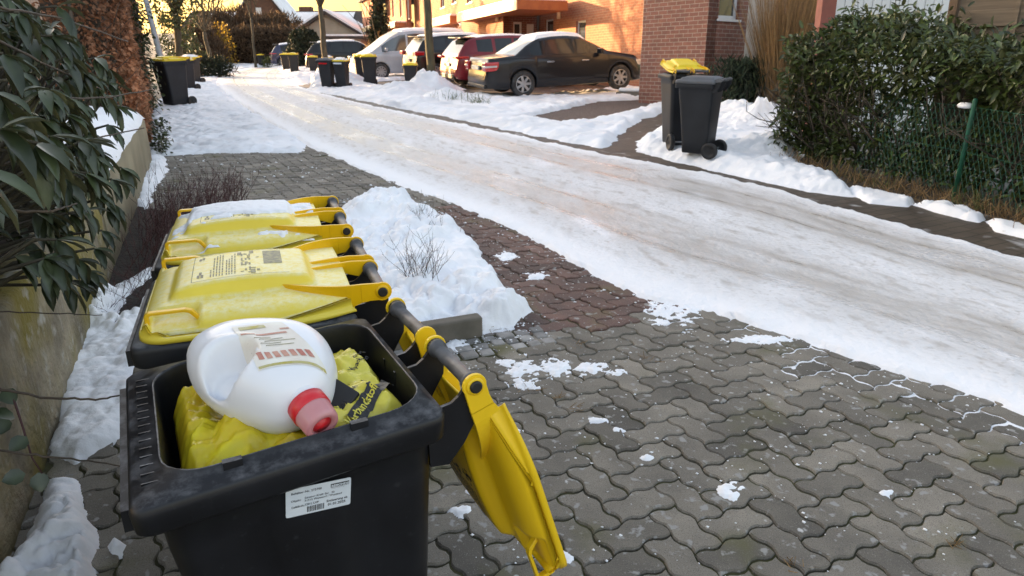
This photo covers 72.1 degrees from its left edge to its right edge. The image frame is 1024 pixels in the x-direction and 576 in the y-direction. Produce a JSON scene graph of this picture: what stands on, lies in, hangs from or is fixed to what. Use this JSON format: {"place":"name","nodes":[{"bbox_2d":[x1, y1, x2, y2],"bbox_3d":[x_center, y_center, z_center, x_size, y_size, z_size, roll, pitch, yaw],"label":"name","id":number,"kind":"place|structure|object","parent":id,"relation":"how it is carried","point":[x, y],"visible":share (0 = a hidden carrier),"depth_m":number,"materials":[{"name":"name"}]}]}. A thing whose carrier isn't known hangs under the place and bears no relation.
{"place":"outdoors","nodes":[
{"label":"outdoors","id":0,"kind":"place"},
{"bbox_2d":[0,200,32,257],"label":"garden soil","id":1,"kind":"structure","parent":0,"point":[1,243],"depth_m":3.50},
{"bbox_2d":[0,0,140,315],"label":"rhododendron","id":2,"kind":"object","parent":1,"relation":"on","point":[36,129],"visible":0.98,"depth_m":2.13,"materials":[{"name":"green plant"}]},
{"bbox_2d":[5,203,77,213],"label":"bare shoot","id":3,"kind":"object","parent":2,"relation":"attached to","point":[36,211],"visible":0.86,"depth_m":1.86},
{"bbox_2d":[0,311,99,315],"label":"bramble stem","id":4,"kind":"object","parent":2,"relation":"attached to","point":[47,313],"visible":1,"depth_m":1.95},
{"bbox_2d":[0,40,101,89],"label":"bare shoot","id":5,"kind":"object","parent":2,"relation":"attached to","point":[24,53],"visible":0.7,"depth_m":2.02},
{"bbox_2d":[0,6,128,41],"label":"bare shoot","id":6,"kind":"object","parent":2,"relation":"attached to","point":[24,11],"visible":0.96,"depth_m":2.17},
{"bbox_2d":[2,128,143,166],"bbox_3d":[-1.422,-0.484,2.349,0.050,0.019,1.172,-3,18,-11],"label":"bare shoot","id":7,"kind":"object","parent":2,"relation":"attached to","point":[7,163],"visible":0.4,"depth_m":2.61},
{"bbox_2d":[14,89,150,105],"bbox_3d":[-1.445,-0.665,2.453,0.059,0.025,1.167,-2,17,-7],"label":"bare shoot","id":8,"kind":"object","parent":2,"relation":"attached to","point":[80,98],"visible":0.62,"depth_m":2.52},
{"bbox_2d":[136,0,414,32],"label":"sky","id":9,"kind":"structure","parent":0,"point":[333,5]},
{"bbox_2d":[145,148,455,210],"bbox_3d":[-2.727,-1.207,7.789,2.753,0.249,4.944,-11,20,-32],"label":"drive paving","id":10,"kind":"structure","parent":0,"point":[344,189],"depth_m":7.78,"materials":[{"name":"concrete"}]},
{"bbox_2d":[9,33,1023,335],"bbox_3d":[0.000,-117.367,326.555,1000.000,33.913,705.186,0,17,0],"label":"ground","id":11,"kind":"structure","parent":0,"point":[983,233],"depth_m":7.22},
{"bbox_2d":[0,198,112,562],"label":"retaining wall","id":12,"kind":"structure","parent":11,"relation":"on","point":[39,353],"depth_m":2.66,"materials":[{"name":"concrete"}]},
{"bbox_2d":[0,388,49,491],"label":"ivy shoot","id":13,"kind":"object","parent":12,"relation":"attached to","point":[39,482],"visible":0.97,"depth_m":1.56,"materials":[{"name":"green plant"}]},
{"bbox_2d":[0,449,119,466],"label":"bramble stem","id":14,"kind":"object","parent":12,"relation":"attached to","point":[24,454],"visible":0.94,"depth_m":1.50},
{"bbox_2d":[0,389,119,400],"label":"bramble stem","id":15,"kind":"object","parent":12,"relation":"attached to","point":[34,395],"visible":1,"depth_m":1.45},
{"bbox_2d":[8,0,159,142],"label":"beech hedge","id":16,"kind":"object","parent":11,"relation":"on","point":[113,17],"visible":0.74,"depth_m":8.56,"materials":[{"name":"brown plant"}]},
{"bbox_2d":[129,0,173,154],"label":"ivy","id":17,"kind":"object","parent":16,"relation":"attached to","point":[145,38],"visible":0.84,"depth_m":9.77,"materials":[{"name":"green plant"}]},
{"bbox_2d":[63,106,151,267],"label":"garden wall","id":18,"kind":"structure","parent":11,"relation":"on","point":[135,155],"depth_m":6.51,"materials":[{"name":"concrete"}]},
{"bbox_2d":[143,0,163,55],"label":"lamp post","id":19,"kind":"object","parent":11,"relation":"on","point":[158,49],"visible":0.37,"depth_m":18.58,"materials":[{"name":"metal"}]},
{"bbox_2d":[150,0,202,55],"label":"ivy tree","id":20,"kind":"object","parent":11,"relation":"on","point":[174,17],"visible":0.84,"depth_m":31.20,"materials":[{"name":"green plant"}]},
{"bbox_2d":[151,28,206,67],"bbox_3d":[-17.383,-12.439,36.724,2.582,2.530,2.108,0,17,0],"label":"evergreen bush","id":21,"kind":"object","parent":11,"relation":"on","point":[171,44],"visible":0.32,"depth_m":36.41,"materials":[{"name":"green plant"}]},
{"bbox_2d":[173,19,229,62],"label":"bare shrub","id":22,"kind":"object","parent":11,"relation":"on","point":[217,47],"visible":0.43,"depth_m":45.69,"materials":[{"name":"plant"}]},
{"bbox_2d":[183,0,227,57],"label":"bare tree","id":23,"kind":"object","parent":11,"relation":"on","point":[203,27],"visible":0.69,"depth_m":38.32,"materials":[{"name":"brown plant"}]},
{"bbox_2d":[186,50,239,76],"bbox_3d":[-12.936,-9.394,29.853,2.469,1.378,1.924,0,17,0],"label":"bush","id":24,"kind":"object","parent":11,"relation":"on","point":[214,66],"visible":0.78,"depth_m":29.64,"materials":[{"name":"plant"}]},
{"bbox_2d":[190,8,239,32],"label":"bare shrub","id":25,"kind":"object","parent":11,"relation":"on","point":[222,18],"visible":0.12,"depth_m":50.33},
{"bbox_2d":[137,66,306,209],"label":"snow verge","id":26,"kind":"structure","parent":11,"relation":"on","point":[215,118],"depth_m":10.83,"materials":[{"name":"snow"}]},
{"bbox_2d":[149,56,196,104],"bbox_3d":[-7.383,-4.500,15.333,0.552,1.060,0.717,12,23,30],"label":"wheelie bin","id":27,"kind":"object","parent":26,"relation":"on","point":[173,75],"visible":0.91,"depth_m":15.17,"materials":[{"name":"plastic"}]},
{"bbox_2d":[178,56,200,88],"bbox_3d":[-9.700,-6.382,20.943,0.462,0.972,0.599,14,24,33],"label":"wheelie bin","id":28,"kind":"object","parent":26,"relation":"on","point":[190,76],"visible":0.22,"depth_m":20.89,"materials":[{"name":"plastic"}]},
{"bbox_2d":[183,54,205,81],"bbox_3d":[-11.375,-7.796,25.049,0.499,0.988,0.648,14,24,33],"label":"wheelie bin","id":29,"kind":"object","parent":26,"relation":"on","point":[197,75],"visible":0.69,"depth_m":24.98,"materials":[{"name":"plastic"}]},
{"bbox_2d":[211,21,238,63],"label":"golden bush","id":30,"kind":"object","parent":11,"relation":"on","point":[227,43],"visible":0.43,"depth_m":47.03,"materials":[{"name":"yellow plant"}]},
{"bbox_2d":[109,206,341,314],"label":"bed soil","id":31,"kind":"structure","parent":11,"relation":"on","point":[134,300],"depth_m":5.02,"materials":[{"name":"soil"}]},
{"bbox_2d":[89,243,153,321],"bbox_3d":[-2.332,-0.028,4.145,0.439,0.288,1.043,-8,19,-23],"label":"barberry bush","id":32,"kind":"object","parent":31,"relation":"on","point":[138,279],"visible":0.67,"depth_m":4.30,"materials":[{"name":"plant"}]},
{"bbox_2d":[120,158,261,275],"bbox_3d":[-2.542,-0.646,5.526,0.914,0.564,2.330,-4,18,-12],"label":"barberry bush","id":33,"kind":"object","parent":31,"relation":"on","point":[169,224],"visible":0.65,"depth_m":5.60,"materials":[{"name":"plant"}]},
{"bbox_2d":[212,0,263,31],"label":"bare shrub","id":34,"kind":"object","parent":11,"relation":"on","point":[239,13],"visible":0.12,"depth_m":51.35,"materials":[{"name":"plant"}]},
{"bbox_2d":[243,0,256,66],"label":"young tree","id":35,"kind":"object","parent":11,"relation":"on","point":[252,31],"visible":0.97,"depth_m":43.00,"materials":[{"name":"brown plant"}]},
{"bbox_2d":[185,20,315,63],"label":"hedge","id":36,"kind":"object","parent":11,"relation":"on","point":[265,39],"visible":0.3,"depth_m":47.58,"materials":[{"name":"plant"}]},
{"bbox_2d":[232,12,273,28],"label":"bare shrub","id":37,"kind":"object","parent":11,"relation":"on","point":[262,21],"visible":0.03,"depth_m":52.16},
{"bbox_2d":[246,10,289,30],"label":"bare shrub","id":38,"kind":"object","parent":11,"relation":"on","point":[272,18],"visible":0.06,"depth_m":52.72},
{"bbox_2d":[235,0,303,22],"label":"gabled house","id":39,"kind":"structure","parent":11,"relation":"on","point":[273,5],"depth_m":70.54,"materials":[{"name":"tile"}]},
{"bbox_2d":[229,62,315,84],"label":"snow","id":40,"kind":"structure","parent":11,"relation":"on","point":[302,76],"depth_m":31.14,"materials":[{"name":"snow"}]},
{"bbox_2d":[183,7,362,26],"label":"long house","id":41,"kind":"structure","parent":11,"relation":"on","point":[305,13],"depth_m":79.06,"materials":[{"name":"tile"}]},
{"bbox_2d":[255,9,302,30],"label":"bare shrub","id":42,"kind":"object","parent":11,"relation":"on","point":[284,15],"visible":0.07,"depth_m":53.30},
{"bbox_2d":[287,53,299,71],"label":"wheelie bin","id":43,"kind":"object","parent":11,"relation":"on","point":[293,61],"visible":0.95,"depth_m":33.12,"materials":[{"name":"plastic"}]},
{"bbox_2d":[282,25,319,65],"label":"evergreen bush","id":44,"kind":"object","parent":11,"relation":"on","point":[298,40],"visible":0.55,"depth_m":40.32,"materials":[{"name":"plant"}]},
{"bbox_2d":[133,313,481,373],"bbox_3d":[-0.927,0.347,3.467,1.653,0.239,0.088,-7,19,-22],"label":"kerb edge","id":45,"kind":"object","parent":11,"relation":"on","point":[460,327],"visible":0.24,"depth_m":3.67,"materials":[{"name":"concrete"}]},
{"bbox_2d":[307,55,317,70],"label":"wheelie bin","id":46,"kind":"object","parent":11,"relation":"on","point":[313,65],"visible":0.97,"depth_m":32.38,"materials":[{"name":"plastic"}]},
{"bbox_2d":[316,58,336,86],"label":"wheelie bin","id":47,"kind":"object","parent":11,"relation":"on","point":[326,71],"visible":0.8,"depth_m":21.42,"materials":[{"name":"plastic"}]},
{"bbox_2d":[290,9,367,39],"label":"cream gable house","id":48,"kind":"structure","parent":11,"relation":"on","point":[337,23],"depth_m":51.27,"materials":[{"name":"tile"}]},
{"bbox_2d":[304,39,365,67],"bbox_3d":[-8.214,-11.792,35.736,4.430,1.598,2.080,-4,21,-11],"label":"hatchback","id":49,"kind":"object","parent":11,"relation":"on","point":[345,48],"visible":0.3,"depth_m":34.81,"materials":[{"name":"black paint"}]},
{"bbox_2d":[331,57,351,86],"bbox_3d":[-5.216,-6.586,21.594,0.446,0.938,0.576,3,20,9],"label":"wheelie bin","id":50,"kind":"object","parent":11,"relation":"on","point":[341,68],"visible":0.99,"depth_m":21.43,"materials":[{"name":"plastic"}]},
{"bbox_2d":[326,34,368,44],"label":"garden shed","id":51,"kind":"structure","parent":11,"relation":"on","point":[361,38],"depth_m":43.13,"materials":[{"name":"grey metal"}]},
{"bbox_2d":[344,0,421,45],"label":"conifer","id":52,"kind":"object","parent":11,"relation":"on","point":[378,18],"visible":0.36,"depth_m":32.63,"materials":[{"name":"plant"}]},
{"bbox_2d":[358,0,413,35],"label":"terrace house","id":53,"kind":"structure","parent":11,"relation":"on","point":[366,14],"depth_m":52.89,"materials":[{"name":"orange brick"}]},
{"bbox_2d":[385,0,413,32],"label":"terrace house","id":54,"kind":"structure","parent":11,"relation":"on","point":[400,10],"depth_m":44.05,"materials":[{"name":"orange brick"}]},
{"bbox_2d":[348,27,463,76],"bbox_3d":[-4.376,-9.937,29.764,5.005,2.021,2.240,-9,22,-23],"label":"van","id":55,"kind":"object","parent":11,"relation":"on","point":[386,48],"visible":0.36,"depth_m":28.68,"materials":[{"name":"silver metal"}]},
{"bbox_2d":[402,62,417,80],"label":"wheelie bin","id":56,"kind":"object","parent":11,"relation":"on","point":[410,70],"visible":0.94,"depth_m":20.11,"materials":[{"name":"plastic"}]},
{"bbox_2d":[414,0,460,28],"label":"terrace house","id":57,"kind":"structure","parent":11,"relation":"on","point":[444,13],"depth_m":36.96,"materials":[{"name":"orange brick"}]},
{"bbox_2d":[400,32,475,77],"bbox_3d":[-1.863,-8.836,26.830,4.472,1.752,2.142,-10,22,-24],"label":"suv","id":58,"kind":"object","parent":11,"relation":"on","point":[414,51],"visible":0.28,"depth_m":25.59,"materials":[{"name":"white paint"},{"name":"black rubber"},{"name":"glass"}]},
{"bbox_2d":[394,326,555,359],"bbox_3d":[-0.272,0.330,3.574,1.012,0.078,0.229,-7,19,-22],"label":"sett strip","id":59,"kind":"object","parent":11,"relation":"on","point":[465,352],"visible":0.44,"depth_m":3.65,"materials":[{"name":"stone"}]},
{"bbox_2d":[438,33,522,87],"bbox_3d":[0.002,-7.555,23.277,4.607,1.631,2.163,-9,22,-22],"label":"hatchback","id":60,"kind":"object","parent":11,"relation":"on","point":[457,53],"visible":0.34,"depth_m":22.06,"materials":[{"name":"red paint"}]},
{"bbox_2d":[307,68,661,147],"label":"snow forecourt","id":61,"kind":"structure","parent":11,"relation":"on","point":[510,111],"depth_m":15.06,"materials":[{"name":"snow"}]},
{"bbox_2d":[316,0,327,57],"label":"street tree","id":62,"kind":"object","parent":61,"relation":"on","point":[322,31],"visible":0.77,"depth_m":24.60,"materials":[{"name":"brown plant"}]},
{"bbox_2d":[352,54,363,76],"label":"wheelie bin","id":63,"kind":"object","parent":61,"relation":"on","point":[358,65],"visible":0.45,"depth_m":24.77,"materials":[{"name":"plastic"}]},
{"bbox_2d":[360,54,377,83],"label":"wheelie bin","id":64,"kind":"object","parent":61,"relation":"on","point":[369,66],"visible":0.98,"depth_m":23.12,"materials":[{"name":"plastic"}]},
{"bbox_2d":[423,0,435,71],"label":"street tree","id":65,"kind":"object","parent":61,"relation":"on","point":[429,47],"visible":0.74,"depth_m":19.96,"materials":[{"name":"brown plant"}]},
{"bbox_2d":[461,92,490,103],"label":"grass tuft","id":66,"kind":"object","parent":61,"relation":"on","point":[471,101],"visible":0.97,"depth_m":15.75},
{"bbox_2d":[465,31,640,95],"bbox_3d":[1.183,-6.036,18.755,4.602,1.520,2.060,-10,22,-19],"label":"sedan","id":67,"kind":"object","parent":61,"relation":"on","point":[525,64],"visible":0.98,"depth_m":17.96,"materials":[{"name":"black paint"}]},
{"bbox_2d":[457,0,567,34],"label":"terrace house","id":68,"kind":"structure","parent":11,"relation":"on","point":[514,16],"depth_m":28.04,"materials":[{"name":"paint"}]},
{"bbox_2d":[513,22,521,33],"bbox_3d":[0.214,-10.281,28.221,0.466,0.715,0.180,-6,18,-20],"label":"window","id":69,"kind":"structure","parent":68,"relation":"in","point":[517,26],"depth_m":28.23,"materials":[{"name":"white paint"}]},
{"bbox_2d":[527,24,533,33],"bbox_3d":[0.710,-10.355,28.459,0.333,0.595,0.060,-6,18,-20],"label":"door","id":70,"kind":"structure","parent":68,"relation":"in","point":[530,27],"depth_m":28.42,"materials":[{"name":"brown paint"}]},
{"bbox_2d":[537,0,643,85],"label":"terrace house","id":71,"kind":"structure","parent":11,"relation":"on","point":[612,25],"depth_m":23.31,"materials":[{"name":"orange brick"}]},
{"bbox_2d":[546,19,552,31],"bbox_3d":[1.482,-10.115,27.509,0.180,0.722,0.925,-6,18,-20],"label":"window","id":72,"kind":"structure","parent":71,"relation":"in","point":[549,25],"depth_m":27.62,"materials":[{"name":"glass"}]},
{"bbox_2d":[578,20,585,38],"bbox_3d":[2.482,-8.923,25.075,0.180,1.130,0.881,-6,18,-20],"label":"window","id":73,"kind":"structure","parent":71,"relation":"in","point":[581,24],"depth_m":25.07,"materials":[{"name":"glass"}]},
{"bbox_2d":[536,100,648,120],"bbox_3d":[1.993,-3.820,15.043,1.701,0.213,6.665,8,19,24],"label":"gravel patch","id":74,"kind":"object","parent":11,"relation":"on","point":[594,110],"visible":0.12,"depth_m":14.63,"materials":[{"name":"gravel"}]},
{"bbox_2d":[616,87,638,95],"bbox_3d":[3.913,-4.867,18.093,1.900,0.540,1.600,16,24,42],"label":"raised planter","id":75,"kind":"object","parent":11,"relation":"on","point":[634,91],"visible":0.2,"depth_m":17.90,"materials":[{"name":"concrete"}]},
{"bbox_2d":[639,0,811,103],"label":"brick house","id":76,"kind":"structure","parent":11,"relation":"on","point":[701,32],"depth_m":15.25,"materials":[{"name":"red brick"}]},
{"bbox_2d":[717,0,740,21],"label":"window","id":77,"kind":"structure","parent":76,"relation":"in","point":[726,8],"depth_m":15.04,"materials":[{"name":"white paint"}]},
{"bbox_2d":[707,52,803,103],"bbox_3d":[5.186,-4.348,14.712,2.624,1.228,1.238,-5,18,-15],"label":"evergreen border","id":78,"kind":"object","parent":11,"relation":"on","point":[745,82],"visible":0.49,"depth_m":14.34,"materials":[{"name":"plant"}]},
{"bbox_2d":[744,0,775,96],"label":"concrete panel","id":79,"kind":"object","parent":11,"relation":"on","point":[747,38],"visible":0.08,"depth_m":14.45,"materials":[{"name":"concrete"}]},
{"bbox_2d":[732,0,816,106],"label":"pampas grass","id":80,"kind":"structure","parent":11,"relation":"on","point":[786,24],"depth_m":13.90,"materials":[{"name":"plant"}]},
{"bbox_2d":[635,96,1023,238],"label":"snow bank","id":81,"kind":"structure","parent":11,"relation":"on","point":[742,134],"depth_m":8.11,"materials":[{"name":"snow"}]},
{"bbox_2d":[658,59,709,149],"bbox_3d":[2.209,-2.393,9.166,0.504,1.117,0.626,-3,20,-8],"label":"wheelie bin","id":82,"kind":"object","parent":81,"relation":"on","point":[671,125],"visible":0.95,"depth_m":9.03,"materials":[{"name":"plastic"}]},
{"bbox_2d":[675,75,732,159],"bbox_3d":[2.290,-2.072,8.512,0.584,0.943,0.469,13,24,32],"label":"wheelie bin","id":83,"kind":"object","parent":81,"relation":"on","point":[700,97],"visible":0.96,"depth_m":8.36,"materials":[{"name":"plastic"}]},
{"bbox_2d":[802,0,949,137],"bbox_3d":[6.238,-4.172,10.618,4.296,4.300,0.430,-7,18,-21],"label":"boarded house","id":84,"kind":"structure","parent":11,"relation":"on","point":[826,10],"depth_m":10.19,"materials":[{"name":"white paint"}]},
{"bbox_2d":[746,0,1023,209],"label":"laurel hedge","id":85,"kind":"object","parent":11,"relation":"on","point":[998,59],"visible":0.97,"depth_m":7.30,"materials":[{"name":"green plant"}]},
{"bbox_2d":[770,147,1023,226],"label":"dry weeds","id":86,"kind":"object","parent":11,"relation":"on","point":[1004,212],"visible":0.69,"depth_m":6.92,"materials":[{"name":"brown plant"}]},
{"bbox_2d":[826,155,1023,213],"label":"weed leaves","id":87,"kind":"object","parent":11,"relation":"on","point":[974,202],"visible":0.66,"depth_m":6.46,"materials":[{"name":"brown plant"}]},
{"bbox_2d":[855,93,1023,211],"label":"wire fence","id":88,"kind":"object","parent":11,"relation":"on","point":[972,106],"visible":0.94,"depth_m":6.60,"materials":[{"name":"green metal"}]},
{"bbox_2d":[923,0,1023,170],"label":"wooden fence","id":89,"kind":"object","parent":11,"relation":"on","point":[979,13],"visible":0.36,"depth_m":7.33,"materials":[{"name":"brown wood"}]},
{"bbox_2d":[11,310,1023,575],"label":"yard paving","id":90,"kind":"structure","parent":0,"point":[665,406],"depth_m":2.60,"materials":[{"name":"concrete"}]},
{"bbox_2d":[0,267,151,575],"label":"snow strip","id":91,"kind":"object","parent":90,"relation":"on","point":[62,535],"visible":0.56,"depth_m":2.75,"materials":[{"name":"snow"}]},
{"bbox_2d":[151,195,353,280],"bbox_3d":[-0.818,0.204,2.418,0.601,0.996,0.484,-7,21,-18],"label":"wheelie bin","id":92,"kind":"object","parent":90,"relation":"on","point":[221,227],"visible":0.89,"depth_m":2.14,"materials":[{"name":"plastic"}]},
{"bbox_2d":[125,236,391,368],"bbox_3d":[-0.618,0.392,1.916,0.601,0.987,0.484,-7,21,-19],"label":"wheelie bin","id":93,"kind":"object","parent":90,"relation":"on","point":[313,285],"visible":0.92,"depth_m":1.63,"materials":[{"name":"plastic"}]},
{"bbox_2d":[120,297,566,575],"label":"wheelie bin","id":94,"kind":"object","parent":90,"relation":"on","point":[351,498],"visible":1,"depth_m":1.19,"materials":[{"name":"plastic"}]},
{"bbox_2d":[173,386,305,468],"bbox_3d":[-0.430,0.302,1.306,0.331,0.274,0.350,-10,22,-26],"label":"yellow sack","id":95,"kind":"object","parent":94,"relation":"in","point":[206,434],"visible":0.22,"depth_m":1.16,"materials":[{"name":"plastic"}]},
{"bbox_2d":[187,318,337,435],"bbox_3d":[-0.420,0.156,1.209,0.239,0.150,0.320,-13,33,-24],"label":"plastic bottle","id":96,"kind":"object","parent":95,"relation":"on","point":[273,375],"visible":1,"depth_m":1.17,"materials":[{"name":"plastic"}]},
{"bbox_2d":[331,379,359,409],"bbox_3d":[-0.297,0.204,1.233,0.050,0.070,0.050,28,63,14],"label":"black packaging","id":97,"kind":"object","parent":95,"relation":"on","point":[346,393],"visible":0.47,"depth_m":1.21,"materials":[{"name":"plastic"}]},
{"bbox_2d":[301,348,401,434],"bbox_3d":[-0.346,0.264,1.348,0.206,0.262,0.365,-10,22,-26],"label":"yellow sack","id":98,"kind":"object","parent":94,"relation":"in","point":[359,375],"visible":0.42,"depth_m":1.24,"materials":[{"name":"plastic"}]},
{"bbox_2d":[342,186,532,333],"bbox_3d":[-0.884,-0.352,5.194,1.423,0.405,3.665,-7,19,-23],"label":"snow mound","id":99,"kind":"object","parent":90,"relation":"on","point":[469,282],"visible":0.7,"depth_m":4.54,"materials":[{"name":"snow"}]},
{"bbox_2d":[382,227,453,280],"bbox_3d":[-0.566,-0.214,4.213,0.372,0.356,0.386,10,20,28],"label":"twig tuft","id":100,"kind":"object","parent":99,"relation":"on","point":[410,265],"visible":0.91,"depth_m":4.21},
{"bbox_2d":[408,193,462,230],"bbox_3d":[-0.651,-0.628,5.672,0.363,0.250,0.674,-6,18,-17],"label":"twig tuft","id":101,"kind":"object","parent":99,"relation":"on","point":[431,212],"visible":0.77,"depth_m":5.62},
{"bbox_2d":[455,331,544,360],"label":"joint soil","id":102,"kind":"structure","parent":90,"relation":"on","point":[482,341],"depth_m":3.65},
{"bbox_2d":[162,159,1015,575],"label":"snow crumbs","id":103,"kind":"object","parent":90,"relation":"on","point":[634,393],"visible":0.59,"depth_m":3.23,"materials":[{"name":"snow"}]},
{"bbox_2d":[446,251,893,563],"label":"snow patches","id":104,"kind":"object","parent":90,"relation":"on","point":[557,368],"visible":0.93,"depth_m":3.39,"materials":[{"name":"snow"}]},
{"bbox_2d":[490,326,965,572],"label":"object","id":105,"kind":"structure","parent":90,"relation":"on","point":[954,544],"depth_m":2.22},
{"bbox_2d":[729,321,1023,444],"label":"snow","id":106,"kind":"structure","parent":90,"relation":"on","point":[978,411],"depth_m":3.22,"materials":[{"name":"snow"}]},
{"bbox_2d":[435,205,686,334],"bbox_3d":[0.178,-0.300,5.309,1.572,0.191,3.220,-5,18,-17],"label":"red gutter paving","id":107,"kind":"structure","parent":0,"point":[606,303],"depth_m":4.46,"materials":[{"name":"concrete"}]},
{"bbox_2d":[216,67,1023,415],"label":"icy road","id":108,"kind":"structure","parent":0,"point":[906,301],"depth_m":5.33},
{"bbox_2d":[270,42,289,65],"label":"hatchback","id":109,"kind":"object","parent":108,"relation":"on","point":[277,50],"visible":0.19,"depth_m":43.64,"materials":[{"name":"blue paint"}]},
{"bbox_2d":[279,53,289,69],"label":"wheelie bin","id":110,"kind":"object","parent":108,"relation":"on","point":[285,60],"visible":0.73,"depth_m":36.62,"materials":[{"name":"plastic"}]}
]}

